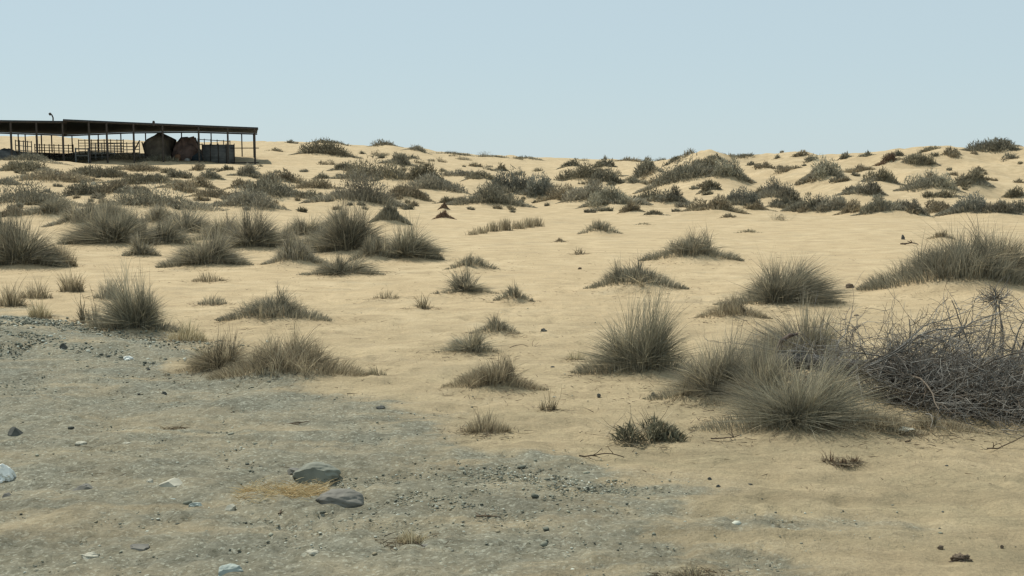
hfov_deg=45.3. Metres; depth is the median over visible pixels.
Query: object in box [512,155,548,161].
desert shrub
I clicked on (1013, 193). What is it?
desert shrub
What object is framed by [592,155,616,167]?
desert shrub
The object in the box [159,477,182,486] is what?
pale stone
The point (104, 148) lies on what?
pen fence
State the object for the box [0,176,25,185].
desert shrub
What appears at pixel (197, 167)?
desert shrub
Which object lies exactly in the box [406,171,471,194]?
desert shrub
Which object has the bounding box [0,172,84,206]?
desert shrub
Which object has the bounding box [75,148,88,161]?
pen fence
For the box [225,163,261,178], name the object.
desert shrub
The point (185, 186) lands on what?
desert shrub
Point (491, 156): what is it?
desert shrub
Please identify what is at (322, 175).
desert shrub
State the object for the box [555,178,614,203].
desert shrub
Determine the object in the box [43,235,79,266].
dry sprig
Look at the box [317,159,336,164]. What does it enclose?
dry plant
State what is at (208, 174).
desert shrub
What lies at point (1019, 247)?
grass tuft
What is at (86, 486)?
wedge stone
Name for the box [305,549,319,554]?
pale stone
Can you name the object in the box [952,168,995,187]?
desert shrub
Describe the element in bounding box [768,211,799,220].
leafy shrub
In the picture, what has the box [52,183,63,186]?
desert shrub
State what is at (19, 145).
pen fence
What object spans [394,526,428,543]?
dry sprig
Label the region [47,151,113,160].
desert shrub
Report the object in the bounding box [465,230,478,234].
stalk clump
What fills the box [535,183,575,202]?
desert shrub
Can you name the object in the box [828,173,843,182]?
dry plant
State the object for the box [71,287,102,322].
stalk tuft
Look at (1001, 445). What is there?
fallen twig
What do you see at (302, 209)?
dry plant
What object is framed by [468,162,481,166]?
desert shrub
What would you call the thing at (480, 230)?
stalk clump
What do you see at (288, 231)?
grass tuft
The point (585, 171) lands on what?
desert shrub
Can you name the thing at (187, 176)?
dry plant
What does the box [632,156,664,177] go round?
desert shrub
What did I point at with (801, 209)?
dry plant
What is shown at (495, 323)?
grass mound
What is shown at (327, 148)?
desert shrub
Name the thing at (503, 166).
desert shrub
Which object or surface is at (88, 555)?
pale stone
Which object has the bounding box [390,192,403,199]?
dry plant
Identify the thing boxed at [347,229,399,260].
grass mound
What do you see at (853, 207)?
desert shrub
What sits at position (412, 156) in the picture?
desert shrub
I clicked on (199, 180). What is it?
desert shrub
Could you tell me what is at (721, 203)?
desert shrub
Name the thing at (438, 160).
dry plant
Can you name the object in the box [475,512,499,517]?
fallen twig
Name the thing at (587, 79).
sky
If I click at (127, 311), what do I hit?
grass tuft
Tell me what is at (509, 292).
grass mound
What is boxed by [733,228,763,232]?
grass mound
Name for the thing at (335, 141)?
desert shrub
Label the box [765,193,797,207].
desert shrub
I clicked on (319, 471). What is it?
green grey rock
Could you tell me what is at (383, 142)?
desert shrub
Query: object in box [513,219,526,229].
stalk clump
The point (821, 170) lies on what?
desert shrub
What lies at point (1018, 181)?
dry plant
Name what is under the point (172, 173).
desert shrub
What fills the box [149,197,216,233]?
grass tuft
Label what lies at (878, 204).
desert shrub
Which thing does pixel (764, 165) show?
desert shrub
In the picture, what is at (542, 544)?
gravel
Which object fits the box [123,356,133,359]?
pale stone
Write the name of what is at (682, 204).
dry plant
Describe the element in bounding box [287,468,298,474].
green grey rock
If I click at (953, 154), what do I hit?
dry plant
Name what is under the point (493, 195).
desert shrub
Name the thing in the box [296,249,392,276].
grass tuft
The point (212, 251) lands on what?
grass tuft
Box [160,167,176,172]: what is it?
dry plant
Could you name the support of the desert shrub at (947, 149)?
on the ground
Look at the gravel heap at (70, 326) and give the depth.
13.94 m
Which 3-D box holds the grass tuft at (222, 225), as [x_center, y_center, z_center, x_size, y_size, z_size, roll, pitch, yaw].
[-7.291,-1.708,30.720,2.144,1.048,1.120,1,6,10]
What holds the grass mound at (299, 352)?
on the ground
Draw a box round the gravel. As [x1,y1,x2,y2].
[0,308,1015,575]
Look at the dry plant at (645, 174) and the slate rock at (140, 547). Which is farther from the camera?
the dry plant at (645, 174)
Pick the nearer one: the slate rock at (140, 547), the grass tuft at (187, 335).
the slate rock at (140, 547)
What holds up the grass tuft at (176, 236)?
on the ground
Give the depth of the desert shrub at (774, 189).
53.24 m
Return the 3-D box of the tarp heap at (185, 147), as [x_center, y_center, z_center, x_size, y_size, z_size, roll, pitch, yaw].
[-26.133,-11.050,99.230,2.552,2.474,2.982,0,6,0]
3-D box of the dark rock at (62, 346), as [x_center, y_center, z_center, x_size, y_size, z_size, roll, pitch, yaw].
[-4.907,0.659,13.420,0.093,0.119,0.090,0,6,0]
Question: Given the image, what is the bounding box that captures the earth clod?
[948,552,971,561]
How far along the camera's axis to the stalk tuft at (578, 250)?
26.66 m
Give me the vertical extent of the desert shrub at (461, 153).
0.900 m
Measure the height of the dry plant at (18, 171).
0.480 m
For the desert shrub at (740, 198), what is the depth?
46.37 m
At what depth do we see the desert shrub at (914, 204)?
43.14 m
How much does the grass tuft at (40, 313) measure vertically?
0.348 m
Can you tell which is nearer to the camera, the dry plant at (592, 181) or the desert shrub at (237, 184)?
the desert shrub at (237, 184)
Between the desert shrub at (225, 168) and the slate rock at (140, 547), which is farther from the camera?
the desert shrub at (225, 168)
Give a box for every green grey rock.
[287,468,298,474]
[292,462,340,484]
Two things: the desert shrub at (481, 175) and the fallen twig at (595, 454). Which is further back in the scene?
the desert shrub at (481, 175)
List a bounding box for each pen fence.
[15,140,31,155]
[34,144,73,157]
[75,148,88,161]
[78,139,123,153]
[90,142,139,159]
[197,138,230,149]
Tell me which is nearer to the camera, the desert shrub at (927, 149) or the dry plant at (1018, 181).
the dry plant at (1018, 181)
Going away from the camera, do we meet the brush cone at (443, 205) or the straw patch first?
the straw patch
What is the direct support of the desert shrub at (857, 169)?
on the ground
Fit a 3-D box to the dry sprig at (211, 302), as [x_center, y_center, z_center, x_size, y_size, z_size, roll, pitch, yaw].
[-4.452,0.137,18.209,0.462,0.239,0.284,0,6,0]
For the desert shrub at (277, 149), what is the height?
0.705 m
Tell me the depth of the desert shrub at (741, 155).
80.50 m
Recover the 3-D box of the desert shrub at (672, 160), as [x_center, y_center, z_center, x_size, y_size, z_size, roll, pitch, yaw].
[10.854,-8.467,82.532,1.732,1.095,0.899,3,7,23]
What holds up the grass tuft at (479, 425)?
on the ground
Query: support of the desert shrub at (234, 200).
on the ground
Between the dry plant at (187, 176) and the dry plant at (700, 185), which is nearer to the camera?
the dry plant at (700, 185)
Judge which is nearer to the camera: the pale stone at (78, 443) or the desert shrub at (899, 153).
the pale stone at (78, 443)
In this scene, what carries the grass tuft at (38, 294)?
on the ground
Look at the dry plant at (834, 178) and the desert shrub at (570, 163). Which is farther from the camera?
the desert shrub at (570, 163)
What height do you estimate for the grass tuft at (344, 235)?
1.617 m
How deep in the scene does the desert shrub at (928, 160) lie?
71.90 m
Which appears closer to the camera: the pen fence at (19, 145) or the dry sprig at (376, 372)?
the dry sprig at (376, 372)
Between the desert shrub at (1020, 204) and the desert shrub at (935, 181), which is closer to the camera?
the desert shrub at (1020, 204)
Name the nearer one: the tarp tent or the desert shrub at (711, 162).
the desert shrub at (711, 162)
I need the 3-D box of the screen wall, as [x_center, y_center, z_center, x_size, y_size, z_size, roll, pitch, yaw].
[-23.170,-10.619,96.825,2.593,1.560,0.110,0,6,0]
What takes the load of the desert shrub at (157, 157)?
on the ground
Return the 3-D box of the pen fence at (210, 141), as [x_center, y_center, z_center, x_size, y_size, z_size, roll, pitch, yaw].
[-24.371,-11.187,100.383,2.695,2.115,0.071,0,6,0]
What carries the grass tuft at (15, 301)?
on the ground
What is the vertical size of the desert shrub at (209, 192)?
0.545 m
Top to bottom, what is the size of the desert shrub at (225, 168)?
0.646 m
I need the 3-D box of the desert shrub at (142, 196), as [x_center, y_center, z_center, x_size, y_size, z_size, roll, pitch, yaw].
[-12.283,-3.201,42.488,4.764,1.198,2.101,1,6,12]
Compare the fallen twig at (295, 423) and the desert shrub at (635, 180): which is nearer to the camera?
the fallen twig at (295, 423)
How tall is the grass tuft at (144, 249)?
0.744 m
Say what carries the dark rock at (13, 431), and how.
on the ground
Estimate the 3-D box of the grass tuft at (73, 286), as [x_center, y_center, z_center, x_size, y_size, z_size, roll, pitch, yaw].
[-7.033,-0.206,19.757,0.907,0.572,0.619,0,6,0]
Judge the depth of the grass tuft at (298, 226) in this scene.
31.53 m
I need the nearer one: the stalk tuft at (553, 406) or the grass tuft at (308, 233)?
the stalk tuft at (553, 406)
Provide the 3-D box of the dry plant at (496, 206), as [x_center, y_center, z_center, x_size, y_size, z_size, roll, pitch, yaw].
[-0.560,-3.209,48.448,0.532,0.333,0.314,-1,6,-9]
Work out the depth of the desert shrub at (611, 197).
48.19 m
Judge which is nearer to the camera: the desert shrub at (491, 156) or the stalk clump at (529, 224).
the stalk clump at (529, 224)
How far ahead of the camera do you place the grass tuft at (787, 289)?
17.74 m
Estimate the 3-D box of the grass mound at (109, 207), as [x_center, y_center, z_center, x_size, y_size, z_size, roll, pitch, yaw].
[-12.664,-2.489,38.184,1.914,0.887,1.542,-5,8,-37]
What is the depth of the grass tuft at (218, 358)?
12.43 m
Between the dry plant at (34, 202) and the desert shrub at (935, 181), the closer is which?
the dry plant at (34, 202)
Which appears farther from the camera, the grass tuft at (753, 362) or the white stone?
the grass tuft at (753, 362)
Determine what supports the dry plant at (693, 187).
on the ground
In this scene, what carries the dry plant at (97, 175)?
on the ground
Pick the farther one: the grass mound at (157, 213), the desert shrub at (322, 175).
the desert shrub at (322, 175)
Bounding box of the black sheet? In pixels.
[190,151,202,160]
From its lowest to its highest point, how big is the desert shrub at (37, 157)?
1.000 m
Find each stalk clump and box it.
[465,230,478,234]
[472,226,487,233]
[484,220,504,231]
[498,217,514,230]
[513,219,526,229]
[522,217,537,227]
[530,216,544,226]
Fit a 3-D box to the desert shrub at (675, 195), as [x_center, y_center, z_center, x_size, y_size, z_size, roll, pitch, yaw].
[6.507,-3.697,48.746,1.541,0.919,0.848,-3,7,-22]
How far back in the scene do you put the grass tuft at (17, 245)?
23.89 m
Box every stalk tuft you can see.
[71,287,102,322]
[411,293,432,309]
[537,387,561,410]
[574,248,585,254]
[821,449,843,461]
[835,456,846,465]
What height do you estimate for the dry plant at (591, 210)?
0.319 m
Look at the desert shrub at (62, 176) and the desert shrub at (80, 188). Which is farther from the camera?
the desert shrub at (62, 176)
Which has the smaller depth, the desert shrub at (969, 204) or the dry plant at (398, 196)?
the desert shrub at (969, 204)
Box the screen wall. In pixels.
[202,144,234,162]
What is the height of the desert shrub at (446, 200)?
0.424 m
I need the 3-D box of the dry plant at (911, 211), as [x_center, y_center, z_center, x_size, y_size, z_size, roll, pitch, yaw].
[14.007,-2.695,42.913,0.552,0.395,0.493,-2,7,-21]
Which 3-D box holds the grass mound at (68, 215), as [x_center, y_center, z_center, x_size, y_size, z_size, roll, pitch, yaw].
[-12.362,-2.275,35.316,2.446,1.108,1.443,0,6,0]
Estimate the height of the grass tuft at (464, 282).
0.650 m
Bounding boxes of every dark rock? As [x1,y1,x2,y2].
[8,427,22,435]
[59,343,67,348]
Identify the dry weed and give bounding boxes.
[971,282,1014,348]
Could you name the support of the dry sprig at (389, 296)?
on the ground
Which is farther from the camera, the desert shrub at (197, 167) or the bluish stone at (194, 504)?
the desert shrub at (197, 167)
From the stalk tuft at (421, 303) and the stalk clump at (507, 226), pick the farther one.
the stalk clump at (507, 226)
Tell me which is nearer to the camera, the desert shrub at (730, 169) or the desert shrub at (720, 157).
the desert shrub at (730, 169)
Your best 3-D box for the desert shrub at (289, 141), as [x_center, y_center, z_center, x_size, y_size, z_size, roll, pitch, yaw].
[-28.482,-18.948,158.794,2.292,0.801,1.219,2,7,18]
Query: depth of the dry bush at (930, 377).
10.71 m
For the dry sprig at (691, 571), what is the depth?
6.30 m
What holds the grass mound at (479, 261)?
on the ground
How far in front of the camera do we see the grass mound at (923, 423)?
9.67 m
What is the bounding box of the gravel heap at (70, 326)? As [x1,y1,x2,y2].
[0,315,267,381]
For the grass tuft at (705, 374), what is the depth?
10.84 m
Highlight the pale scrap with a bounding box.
[898,426,914,431]
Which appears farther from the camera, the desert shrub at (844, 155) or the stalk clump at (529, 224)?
the desert shrub at (844, 155)
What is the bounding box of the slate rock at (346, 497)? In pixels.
[316,488,363,506]
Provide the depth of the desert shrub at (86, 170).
62.46 m
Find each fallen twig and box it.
[282,421,308,424]
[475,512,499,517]
[579,445,622,458]
[711,429,740,440]
[984,436,1023,449]
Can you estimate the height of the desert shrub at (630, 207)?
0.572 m
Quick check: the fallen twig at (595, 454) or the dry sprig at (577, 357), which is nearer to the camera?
the fallen twig at (595, 454)
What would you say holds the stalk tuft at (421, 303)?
on the ground
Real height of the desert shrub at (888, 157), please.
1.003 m
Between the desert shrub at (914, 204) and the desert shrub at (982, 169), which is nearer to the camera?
the desert shrub at (914, 204)
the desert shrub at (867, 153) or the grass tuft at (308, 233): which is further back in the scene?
the desert shrub at (867, 153)
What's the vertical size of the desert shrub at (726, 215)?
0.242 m
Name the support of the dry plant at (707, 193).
on the ground
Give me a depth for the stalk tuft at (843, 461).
8.64 m
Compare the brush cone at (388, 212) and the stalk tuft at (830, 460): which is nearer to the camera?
the stalk tuft at (830, 460)
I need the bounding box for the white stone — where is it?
[0,463,16,482]
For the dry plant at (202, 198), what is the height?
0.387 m
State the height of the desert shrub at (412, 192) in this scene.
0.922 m
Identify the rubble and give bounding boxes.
[302,472,544,528]
[418,462,688,503]
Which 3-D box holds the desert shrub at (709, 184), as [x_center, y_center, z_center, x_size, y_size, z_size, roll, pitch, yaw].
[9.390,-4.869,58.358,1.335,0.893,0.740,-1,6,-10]
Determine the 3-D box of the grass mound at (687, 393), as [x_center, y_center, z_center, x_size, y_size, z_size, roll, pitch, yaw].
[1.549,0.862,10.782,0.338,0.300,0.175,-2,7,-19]
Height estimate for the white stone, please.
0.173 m
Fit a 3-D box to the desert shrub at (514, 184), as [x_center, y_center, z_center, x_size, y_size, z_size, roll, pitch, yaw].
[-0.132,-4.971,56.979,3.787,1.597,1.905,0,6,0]
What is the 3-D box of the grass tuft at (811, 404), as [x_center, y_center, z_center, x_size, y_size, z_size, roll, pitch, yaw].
[2.404,0.518,9.628,2.182,1.224,1.492,0,6,0]
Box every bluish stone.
[188,502,201,506]
[218,563,242,575]
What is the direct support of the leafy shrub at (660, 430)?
on the ground
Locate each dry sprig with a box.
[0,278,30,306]
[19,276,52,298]
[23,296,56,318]
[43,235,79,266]
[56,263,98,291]
[93,270,121,298]
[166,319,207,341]
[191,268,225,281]
[197,292,226,305]
[365,364,386,375]
[373,289,398,298]
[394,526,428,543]
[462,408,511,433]
[567,350,585,359]
[672,565,714,575]
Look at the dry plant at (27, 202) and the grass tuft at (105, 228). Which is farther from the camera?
the dry plant at (27, 202)
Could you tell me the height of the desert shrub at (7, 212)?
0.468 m
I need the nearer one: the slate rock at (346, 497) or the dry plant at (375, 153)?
the slate rock at (346, 497)
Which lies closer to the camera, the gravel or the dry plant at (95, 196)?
the gravel
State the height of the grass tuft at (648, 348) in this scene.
1.202 m
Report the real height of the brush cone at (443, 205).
0.378 m
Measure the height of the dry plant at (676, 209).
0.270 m
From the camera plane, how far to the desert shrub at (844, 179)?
59.72 m
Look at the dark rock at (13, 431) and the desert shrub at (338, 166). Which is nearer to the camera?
the dark rock at (13, 431)
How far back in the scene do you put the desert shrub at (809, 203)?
45.83 m
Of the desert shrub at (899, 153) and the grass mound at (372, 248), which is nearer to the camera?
the grass mound at (372, 248)
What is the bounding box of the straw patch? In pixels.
[231,474,335,503]
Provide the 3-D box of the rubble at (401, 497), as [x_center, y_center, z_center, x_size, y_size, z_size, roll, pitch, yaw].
[-0.676,1.310,7.964,1.929,0.046,1.118,6,8,42]
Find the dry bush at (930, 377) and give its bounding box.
[703,269,1023,438]
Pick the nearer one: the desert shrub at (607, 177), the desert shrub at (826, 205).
the desert shrub at (826, 205)
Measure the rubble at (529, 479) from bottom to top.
0.027 m
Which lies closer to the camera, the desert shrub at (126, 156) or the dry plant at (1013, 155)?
the dry plant at (1013, 155)
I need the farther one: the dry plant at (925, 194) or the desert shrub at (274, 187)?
the dry plant at (925, 194)
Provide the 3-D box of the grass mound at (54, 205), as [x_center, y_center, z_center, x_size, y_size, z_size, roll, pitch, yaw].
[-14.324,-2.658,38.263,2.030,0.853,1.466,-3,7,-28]
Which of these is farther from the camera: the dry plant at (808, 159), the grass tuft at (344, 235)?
the dry plant at (808, 159)
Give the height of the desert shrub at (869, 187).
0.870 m
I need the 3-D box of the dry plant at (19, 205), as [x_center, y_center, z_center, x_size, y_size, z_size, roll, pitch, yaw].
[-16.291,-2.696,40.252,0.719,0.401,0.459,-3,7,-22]
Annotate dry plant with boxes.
[6,201,25,208]
[14,167,26,173]
[18,198,31,204]
[31,199,43,204]
[90,191,105,198]
[94,171,113,177]
[113,183,134,193]
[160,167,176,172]
[175,172,194,178]
[193,194,210,200]
[295,206,307,212]
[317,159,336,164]
[370,176,383,181]
[371,150,386,156]
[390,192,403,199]
[398,203,414,209]
[409,200,419,205]
[431,157,447,162]
[483,164,500,170]
[492,204,502,208]
[583,178,601,184]
[584,207,596,212]
[601,206,613,210]
[640,166,657,179]
[671,207,681,211]
[672,149,696,163]
[674,200,693,207]
[689,184,700,189]
[696,181,707,186]
[701,190,713,194]
[794,203,809,212]
[803,153,817,162]
[806,174,816,183]
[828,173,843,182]
[904,206,919,214]
[920,190,932,197]
[946,150,960,157]
[950,171,958,175]
[1001,152,1018,161]
[1013,178,1023,182]
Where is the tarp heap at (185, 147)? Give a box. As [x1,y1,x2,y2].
[171,136,201,159]
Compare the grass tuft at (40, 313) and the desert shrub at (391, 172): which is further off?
the desert shrub at (391, 172)
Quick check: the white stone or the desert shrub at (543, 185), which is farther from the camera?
the desert shrub at (543, 185)
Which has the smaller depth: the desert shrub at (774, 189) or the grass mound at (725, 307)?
the grass mound at (725, 307)
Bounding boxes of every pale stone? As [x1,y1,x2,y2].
[74,441,86,445]
[81,552,98,558]
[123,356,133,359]
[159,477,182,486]
[225,504,235,510]
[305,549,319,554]
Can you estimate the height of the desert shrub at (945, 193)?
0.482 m
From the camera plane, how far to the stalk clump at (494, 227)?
34.24 m
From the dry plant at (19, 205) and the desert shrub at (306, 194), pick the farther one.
the desert shrub at (306, 194)
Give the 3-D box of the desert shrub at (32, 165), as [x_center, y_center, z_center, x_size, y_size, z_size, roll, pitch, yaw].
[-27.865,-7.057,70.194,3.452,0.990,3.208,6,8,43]
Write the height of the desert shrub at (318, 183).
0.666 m
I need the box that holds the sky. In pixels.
[0,0,1023,160]
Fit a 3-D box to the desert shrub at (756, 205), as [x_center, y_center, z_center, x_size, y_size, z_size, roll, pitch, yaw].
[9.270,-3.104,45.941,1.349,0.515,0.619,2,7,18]
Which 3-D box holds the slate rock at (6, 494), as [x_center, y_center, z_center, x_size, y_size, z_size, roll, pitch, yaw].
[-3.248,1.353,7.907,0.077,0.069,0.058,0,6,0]
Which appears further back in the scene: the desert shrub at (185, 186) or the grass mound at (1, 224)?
the desert shrub at (185, 186)
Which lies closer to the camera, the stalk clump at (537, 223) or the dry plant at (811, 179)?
the stalk clump at (537, 223)
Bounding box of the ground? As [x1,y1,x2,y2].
[0,136,1023,575]
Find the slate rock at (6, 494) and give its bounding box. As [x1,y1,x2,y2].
[2,492,11,497]
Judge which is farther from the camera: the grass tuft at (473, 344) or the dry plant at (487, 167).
the dry plant at (487, 167)
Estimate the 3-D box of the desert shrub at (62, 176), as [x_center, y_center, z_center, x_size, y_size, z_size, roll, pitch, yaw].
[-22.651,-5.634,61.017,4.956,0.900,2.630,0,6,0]
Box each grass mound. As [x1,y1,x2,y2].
[0,211,16,232]
[20,193,84,215]
[40,194,116,226]
[71,198,139,220]
[130,205,153,232]
[137,197,174,222]
[202,318,369,379]
[216,277,332,321]
[260,217,330,264]
[320,204,365,226]
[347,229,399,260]
[441,348,548,390]
[444,252,498,269]
[469,313,519,333]
[492,281,535,301]
[577,219,622,233]
[583,250,689,288]
[640,218,743,260]
[669,376,701,400]
[695,290,772,318]
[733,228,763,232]
[822,406,928,435]
[856,206,1023,290]
[900,409,986,433]
[927,229,951,238]
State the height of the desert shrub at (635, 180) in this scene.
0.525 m
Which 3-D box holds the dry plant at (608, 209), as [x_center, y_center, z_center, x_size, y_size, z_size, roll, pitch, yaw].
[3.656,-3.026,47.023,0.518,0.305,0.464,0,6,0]
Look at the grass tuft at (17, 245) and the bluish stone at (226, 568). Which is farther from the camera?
the grass tuft at (17, 245)
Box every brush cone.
[367,202,411,224]
[433,210,456,219]
[438,202,449,209]
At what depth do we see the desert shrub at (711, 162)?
68.24 m
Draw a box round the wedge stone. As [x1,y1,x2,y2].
[72,483,92,490]
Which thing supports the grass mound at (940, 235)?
on the ground
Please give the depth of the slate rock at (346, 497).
7.61 m
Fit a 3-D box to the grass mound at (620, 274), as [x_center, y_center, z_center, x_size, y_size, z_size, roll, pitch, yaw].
[2.028,-0.305,19.988,1.757,0.671,1.252,0,6,0]
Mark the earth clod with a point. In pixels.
(958, 557)
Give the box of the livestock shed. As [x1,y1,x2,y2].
[0,113,258,163]
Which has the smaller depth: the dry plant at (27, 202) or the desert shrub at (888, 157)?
the dry plant at (27, 202)
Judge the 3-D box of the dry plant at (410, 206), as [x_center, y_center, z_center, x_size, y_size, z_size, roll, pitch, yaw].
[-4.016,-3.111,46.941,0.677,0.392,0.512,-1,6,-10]
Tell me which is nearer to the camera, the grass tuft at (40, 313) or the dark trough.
the grass tuft at (40, 313)
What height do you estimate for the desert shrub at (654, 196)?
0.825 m
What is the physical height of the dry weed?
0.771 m
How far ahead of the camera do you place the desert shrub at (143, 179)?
59.39 m
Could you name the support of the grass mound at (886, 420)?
on the ground
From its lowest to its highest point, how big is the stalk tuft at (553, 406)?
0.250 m
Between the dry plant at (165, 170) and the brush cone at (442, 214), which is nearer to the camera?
the brush cone at (442, 214)
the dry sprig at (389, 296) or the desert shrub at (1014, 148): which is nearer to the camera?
the dry sprig at (389, 296)
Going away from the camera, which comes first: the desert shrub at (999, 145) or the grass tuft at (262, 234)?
the grass tuft at (262, 234)
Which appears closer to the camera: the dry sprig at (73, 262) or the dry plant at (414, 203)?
the dry sprig at (73, 262)
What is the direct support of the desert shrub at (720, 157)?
on the ground
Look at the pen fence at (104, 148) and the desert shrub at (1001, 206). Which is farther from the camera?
the pen fence at (104, 148)
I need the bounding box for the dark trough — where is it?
[0,148,18,158]
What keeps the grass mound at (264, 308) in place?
on the ground
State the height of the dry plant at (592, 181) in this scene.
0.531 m
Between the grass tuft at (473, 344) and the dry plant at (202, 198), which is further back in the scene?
the dry plant at (202, 198)
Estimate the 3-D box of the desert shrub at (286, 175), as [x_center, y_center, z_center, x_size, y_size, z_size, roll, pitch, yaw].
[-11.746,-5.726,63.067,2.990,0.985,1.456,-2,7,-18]
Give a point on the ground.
(968, 500)
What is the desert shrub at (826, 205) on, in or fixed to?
on the ground
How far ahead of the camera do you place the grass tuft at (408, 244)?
25.32 m
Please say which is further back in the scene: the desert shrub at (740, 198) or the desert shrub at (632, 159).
the desert shrub at (632, 159)
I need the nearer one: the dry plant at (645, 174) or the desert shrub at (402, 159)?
the dry plant at (645, 174)
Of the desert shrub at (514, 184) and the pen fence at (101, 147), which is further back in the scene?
the pen fence at (101, 147)
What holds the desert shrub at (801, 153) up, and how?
on the ground
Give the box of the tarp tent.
[143,133,176,156]
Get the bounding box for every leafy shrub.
[602,409,701,446]
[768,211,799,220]
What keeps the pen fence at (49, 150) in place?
on the ground
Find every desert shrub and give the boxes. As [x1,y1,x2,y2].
[0,151,73,165]
[0,158,65,172]
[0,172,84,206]
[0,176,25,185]
[0,205,33,216]
[16,167,103,182]
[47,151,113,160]
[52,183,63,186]
[58,178,107,196]
[65,163,129,177]
[87,178,157,194]
[97,172,173,183]
[98,180,229,212]
[102,152,143,160]
[112,161,164,171]
[133,153,183,161]
[149,179,201,192]
[166,168,183,176]
[184,187,232,198]
[188,164,208,170]
[188,175,218,188]
[193,168,225,179]
[203,184,291,210]
[216,163,234,171]
[222,177,256,189]
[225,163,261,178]
[231,169,301,198]
[254,168,306,183]
[268,147,283,151]
[282,189,322,198]
[285,140,300,143]
[290,137,357,157]
[294,176,342,188]
[299,166,405,206]
[311,171,330,178]
[313,139,356,146]
[327,154,418,181]
[327,162,355,170]
[367,139,403,147]
[376,152,414,166]
[388,182,434,201]
[404,144,431,154]
[406,154,423,160]
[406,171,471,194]
[408,160,449,181]
[429,150,476,155]
[434,196,455,203]
[436,168,474,176]
[445,179,537,207]
[460,169,493,181]
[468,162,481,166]
[474,154,508,157]
[475,164,531,195]
[495,161,508,170]
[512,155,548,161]
[513,171,556,197]
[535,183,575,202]
[553,162,628,180]
[555,158,589,169]
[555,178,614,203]
[575,184,653,208]
[585,169,627,182]
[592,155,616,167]
[614,157,641,161]
[617,199,645,213]
[625,176,649,184]
[628,187,665,201]
[632,153,727,193]
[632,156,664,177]
[638,209,671,215]
[655,183,691,202]
[662,154,683,166]
[679,193,749,213]
[690,156,716,168]
[695,178,723,194]
[704,156,756,182]
[707,153,725,160]
[721,213,736,217]
[723,153,754,158]
[726,185,762,204]
[743,200,775,211]
[752,160,776,168]
[753,184,769,193]
[758,176,802,202]
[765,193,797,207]
[773,165,801,174]
[780,191,820,211]
[790,150,811,156]
[794,154,850,184]
[808,192,846,212]
[831,176,849,183]
[834,178,888,195]
[834,198,863,214]
[835,151,851,160]
[844,164,876,172]
[850,193,902,215]
[858,150,876,156]
[860,165,905,184]
[872,151,902,165]
[889,149,906,155]
[892,198,934,217]
[893,166,967,193]
[900,149,940,165]
[916,145,941,153]
[922,198,949,213]
[927,188,963,198]
[933,190,986,216]
[940,146,961,154]
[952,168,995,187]
[959,136,1022,153]
[969,164,986,172]
[971,198,1023,214]
[1001,185,1023,197]
[1007,144,1021,150]
[1010,198,1023,211]
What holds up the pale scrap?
on the ground
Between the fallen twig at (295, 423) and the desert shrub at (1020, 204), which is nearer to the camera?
the fallen twig at (295, 423)
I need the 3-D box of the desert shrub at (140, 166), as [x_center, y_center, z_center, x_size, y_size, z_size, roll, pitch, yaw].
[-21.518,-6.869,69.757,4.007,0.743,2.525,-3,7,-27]
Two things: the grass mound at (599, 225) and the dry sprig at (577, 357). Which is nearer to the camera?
the dry sprig at (577, 357)
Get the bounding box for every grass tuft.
[0,197,81,267]
[47,190,176,245]
[64,245,192,331]
[121,229,161,255]
[143,212,208,245]
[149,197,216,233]
[153,195,270,267]
[170,319,257,372]
[186,201,245,239]
[202,178,299,248]
[272,216,302,242]
[276,210,325,234]
[294,184,396,252]
[294,219,334,246]
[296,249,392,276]
[380,192,455,259]
[430,257,498,293]
[434,321,511,352]
[556,269,706,374]
[618,294,785,400]
[688,291,925,440]
[695,271,874,363]
[697,320,799,407]
[712,242,877,306]
[973,216,1023,275]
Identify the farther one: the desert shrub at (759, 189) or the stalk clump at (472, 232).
the desert shrub at (759, 189)
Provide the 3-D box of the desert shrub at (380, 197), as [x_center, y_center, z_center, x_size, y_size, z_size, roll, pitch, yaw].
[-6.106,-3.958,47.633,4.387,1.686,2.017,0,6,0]
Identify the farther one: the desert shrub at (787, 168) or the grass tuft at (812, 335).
the desert shrub at (787, 168)
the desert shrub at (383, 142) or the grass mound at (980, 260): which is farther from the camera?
the desert shrub at (383, 142)
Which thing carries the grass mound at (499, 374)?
on the ground
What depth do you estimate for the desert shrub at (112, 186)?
50.72 m
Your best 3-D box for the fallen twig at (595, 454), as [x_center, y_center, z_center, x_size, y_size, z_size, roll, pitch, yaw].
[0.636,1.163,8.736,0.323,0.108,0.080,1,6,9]
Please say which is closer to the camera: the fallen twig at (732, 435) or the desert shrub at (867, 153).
the fallen twig at (732, 435)
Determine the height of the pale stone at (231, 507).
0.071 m
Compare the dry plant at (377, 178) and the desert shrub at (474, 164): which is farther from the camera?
the desert shrub at (474, 164)
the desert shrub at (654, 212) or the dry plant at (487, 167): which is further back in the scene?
the dry plant at (487, 167)
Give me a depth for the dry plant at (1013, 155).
74.03 m
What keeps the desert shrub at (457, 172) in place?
on the ground
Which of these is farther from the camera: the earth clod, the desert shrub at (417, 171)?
the desert shrub at (417, 171)
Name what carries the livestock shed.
on the ground
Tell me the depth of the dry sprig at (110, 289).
18.95 m
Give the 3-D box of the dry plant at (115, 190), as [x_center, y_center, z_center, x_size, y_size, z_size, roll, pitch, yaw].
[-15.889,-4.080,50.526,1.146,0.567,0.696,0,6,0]
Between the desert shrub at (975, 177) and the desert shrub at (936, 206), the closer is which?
the desert shrub at (936, 206)
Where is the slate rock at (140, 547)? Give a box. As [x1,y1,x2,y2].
[130,544,149,550]

